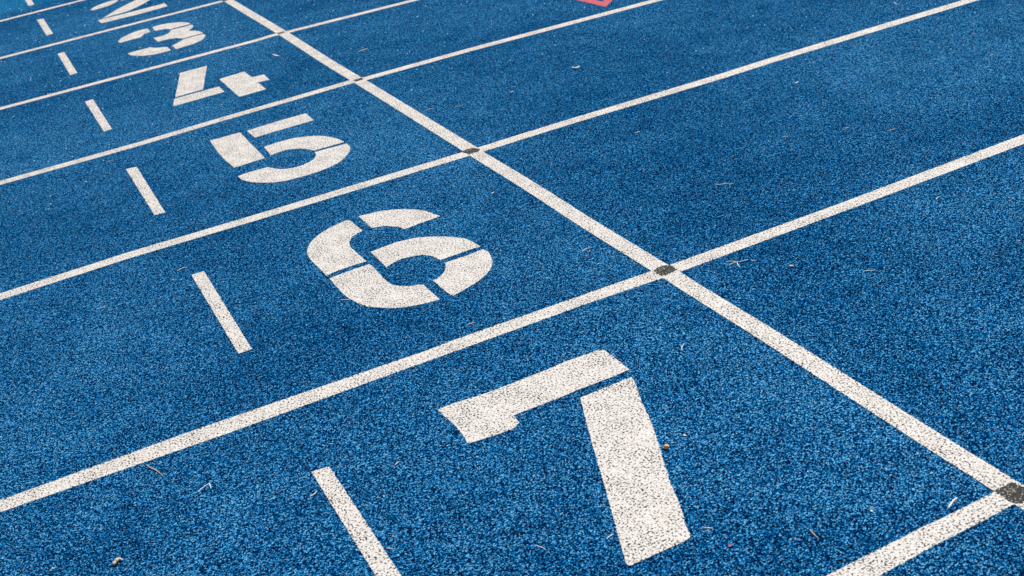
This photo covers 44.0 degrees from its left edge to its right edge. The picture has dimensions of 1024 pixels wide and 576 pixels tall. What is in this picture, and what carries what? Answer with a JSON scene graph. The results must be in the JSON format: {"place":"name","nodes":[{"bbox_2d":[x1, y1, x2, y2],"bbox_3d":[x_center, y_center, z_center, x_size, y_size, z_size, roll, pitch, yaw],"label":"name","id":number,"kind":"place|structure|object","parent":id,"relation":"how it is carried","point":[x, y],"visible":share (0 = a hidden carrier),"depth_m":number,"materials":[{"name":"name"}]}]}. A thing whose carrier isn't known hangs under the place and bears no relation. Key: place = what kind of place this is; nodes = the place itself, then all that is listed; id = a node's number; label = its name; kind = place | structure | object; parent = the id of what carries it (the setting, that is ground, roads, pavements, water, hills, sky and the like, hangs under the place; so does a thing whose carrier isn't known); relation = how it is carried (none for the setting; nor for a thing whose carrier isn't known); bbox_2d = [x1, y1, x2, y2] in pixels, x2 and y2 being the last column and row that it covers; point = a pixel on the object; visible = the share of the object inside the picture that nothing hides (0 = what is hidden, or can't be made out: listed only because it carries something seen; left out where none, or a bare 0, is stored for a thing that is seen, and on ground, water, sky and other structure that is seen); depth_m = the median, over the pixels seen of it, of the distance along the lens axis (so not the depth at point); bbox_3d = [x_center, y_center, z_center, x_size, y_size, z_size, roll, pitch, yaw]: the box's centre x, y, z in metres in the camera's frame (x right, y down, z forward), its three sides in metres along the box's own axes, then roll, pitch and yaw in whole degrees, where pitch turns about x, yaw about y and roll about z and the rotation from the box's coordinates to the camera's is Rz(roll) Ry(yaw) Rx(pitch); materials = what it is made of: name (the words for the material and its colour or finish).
{"place":"outdoors","nodes":[
{"label":"outdoors","id":0,"kind":"place"},
{"bbox_2d":[112,557,122,565],"bbox_3d":[-0.772,0.533,2.477,0.022,0.008,0.014,-27,30,-31],"label":"seed husk","id":1,"kind":"object","parent":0,"point":[116,560],"visible":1,"depth_m":2.48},
{"bbox_2d":[0,0,1023,575],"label":"running track","id":2,"kind":"structure","parent":0,"point":[828,464],"depth_m":3.31,"materials":[{"name":"blue rubber"}]},
{"bbox_2d":[25,0,33,5],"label":"tick mark","id":3,"kind":"object","parent":2,"relation":"on","point":[29,2],"visible":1,"depth_m":8.32,"materials":[{"name":"white paint"}]},
{"bbox_2d":[0,0,83,21],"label":"lane line","id":4,"kind":"object","parent":2,"relation":"on","point":[40,10],"visible":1,"depth_m":7.99,"materials":[{"name":"white paint"}]},
{"bbox_2d":[37,19,52,35],"bbox_3d":[-2.764,-1.545,7.501,0.041,0.003,0.569,-19,27,-19],"label":"tick mark","id":5,"kind":"object","parent":2,"relation":"on","point":[45,27],"visible":1,"depth_m":7.49,"materials":[{"name":"white paint"}]},
{"bbox_2d":[58,52,76,74],"bbox_3d":[-2.290,-1.157,6.527,0.038,0.003,0.583,-19,27,-18],"label":"tick mark","id":6,"kind":"object","parent":2,"relation":"on","point":[68,65],"visible":1,"depth_m":6.51,"materials":[{"name":"white paint"}]},
{"bbox_2d":[85,99,111,131],"bbox_3d":[-1.801,-0.754,5.516,0.039,0.003,0.598,-19,27,-19],"label":"tick mark","id":7,"kind":"object","parent":2,"relation":"on","point":[100,118],"visible":1,"depth_m":5.50,"materials":[{"name":"white paint"}]},
{"bbox_2d":[0,0,223,58],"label":"lane line","id":8,"kind":"object","parent":2,"relation":"on","point":[109,29],"visible":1,"depth_m":7.12,"materials":[{"name":"white paint"}]},
{"bbox_2d":[91,0,166,22],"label":"lane number","id":9,"kind":"object","parent":2,"relation":"on","point":[129,6],"visible":1,"depth_m":7.52,"materials":[{"name":"white paint"}]},
{"bbox_2d":[126,167,165,214],"bbox_3d":[-1.302,-0.348,4.498,0.042,0.003,0.607,-19,27,-19],"label":"tick mark","id":10,"kind":"object","parent":2,"relation":"on","point":[145,190],"visible":1,"depth_m":4.48,"materials":[{"name":"white paint"}]},
{"bbox_2d":[118,22,204,55],"bbox_3d":[-1.858,-1.320,6.706,0.404,0.003,0.696,-19,27,-19],"label":"lane number","id":11,"kind":"object","parent":2,"relation":"on","point":[183,32],"visible":1,"depth_m":6.70,"materials":[{"name":"white paint"}]},
{"bbox_2d":[0,0,416,109],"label":"lane line","id":12,"kind":"object","parent":2,"relation":"on","point":[185,59],"visible":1,"depth_m":6.21,"materials":[{"name":"white paint"}]},
{"bbox_2d":[173,66,268,106],"bbox_3d":[-1.346,-0.917,5.689,0.440,0.003,0.694,-19,27,-19],"label":"lane number","id":13,"kind":"object","parent":2,"relation":"on","point":[238,84],"visible":1,"depth_m":5.63,"materials":[{"name":"white paint"}]},
{"bbox_2d":[192,271,251,353],"bbox_3d":[-0.800,0.059,3.473,0.040,0.003,0.607,-19,27,-18],"label":"tick mark","id":14,"kind":"object","parent":2,"relation":"on","point":[236,337],"visible":1,"depth_m":3.45,"materials":[{"name":"white paint"}]},
{"bbox_2d":[210,113,349,182],"bbox_3d":[-0.847,-0.509,4.665,0.412,0.003,0.720,-19,27,-19],"label":"lane number","id":15,"kind":"object","parent":2,"relation":"on","point":[237,150],"visible":1,"depth_m":4.65,"materials":[{"name":"white paint"}]},
{"bbox_2d":[0,0,661,184],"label":"lane line","id":16,"kind":"object","parent":2,"relation":"on","point":[101,154],"visible":1,"depth_m":5.27,"materials":[{"name":"white paint"}]},
{"bbox_2d":[311,467,400,575],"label":"tick mark","id":17,"kind":"object","parent":2,"relation":"on","point":[372,550],"visible":1,"depth_m":2.46,"materials":[{"name":"white paint"}]},
{"bbox_2d":[307,209,492,307],"bbox_3d":[-0.331,-0.094,3.620,0.422,0.003,0.738,-19,27,-19],"label":"lane number","id":18,"kind":"object","parent":2,"relation":"on","point":[330,250],"visible":1,"depth_m":3.58,"materials":[{"name":"white paint"}]},
{"bbox_2d":[463,148,479,153],"bbox_3d":[-0.137,-0.465,4.313,0.055,0.004,0.058,-19,27,-19],"label":"crossing patch","id":19,"kind":"object","parent":2,"relation":"on","point":[470,150],"visible":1,"depth_m":4.31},
{"bbox_2d":[0,0,977,299],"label":"lane line","id":20,"kind":"object","parent":2,"relation":"on","point":[420,168],"visible":1,"depth_m":4.27,"materials":[{"name":"white paint"}]},
{"bbox_2d":[0,134,1023,511],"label":"lane line","id":21,"kind":"object","parent":2,"relation":"on","point":[192,438],"visible":1,"depth_m":3.05,"materials":[{"name":"white paint"}]},
{"bbox_2d":[438,350,689,565],"bbox_3d":[0.173,0.326,2.569,0.419,0.003,0.724,-19,27,-19],"label":"lane number","id":22,"kind":"object","parent":2,"relation":"on","point":[628,454],"visible":1,"depth_m":2.62,"materials":[{"name":"white paint"}]},
{"bbox_2d":[578,0,611,6],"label":"triangle mark","id":23,"kind":"object","parent":2,"relation":"on","point":[604,3],"visible":1,"depth_m":5.89,"materials":[{"name":"red paint"}]},
{"bbox_2d":[224,0,1023,510],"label":"start line","id":24,"kind":"object","parent":2,"relation":"on","point":[926,436],"visible":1,"depth_m":3.02,"materials":[{"name":"white paint"}]},
{"bbox_2d":[654,265,676,275],"bbox_3d":[0.393,-0.044,3.252,0.056,0.004,0.055,-19,27,-19],"label":"crossing patch","id":25,"kind":"object","parent":2,"relation":"on","point":[663,270],"visible":1,"depth_m":3.25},
{"bbox_2d":[827,481,1023,575],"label":"lane line","id":26,"kind":"object","parent":2,"relation":"on","point":[884,559],"visible":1,"depth_m":2.16,"materials":[{"name":"white paint"}]},
{"bbox_2d":[994,482,1023,503],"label":"crossing patch","id":27,"kind":"object","parent":2,"relation":"on","point":[1007,491],"visible":1,"depth_m":2.23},
{"bbox_2d":[0,0,1023,575],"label":"grit","id":28,"kind":"object","parent":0,"point":[460,136],"visible":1,"depth_m":4.07,"materials":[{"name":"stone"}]},
{"bbox_2d":[947,498,957,508],"bbox_3d":[0.776,0.379,2.235,0.006,0.004,0.037,13,34,40],"label":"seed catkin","id":29,"kind":"object","parent":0,"point":[950,504],"visible":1,"depth_m":2.23,"materials":[{"name":"plant"}]}
]}

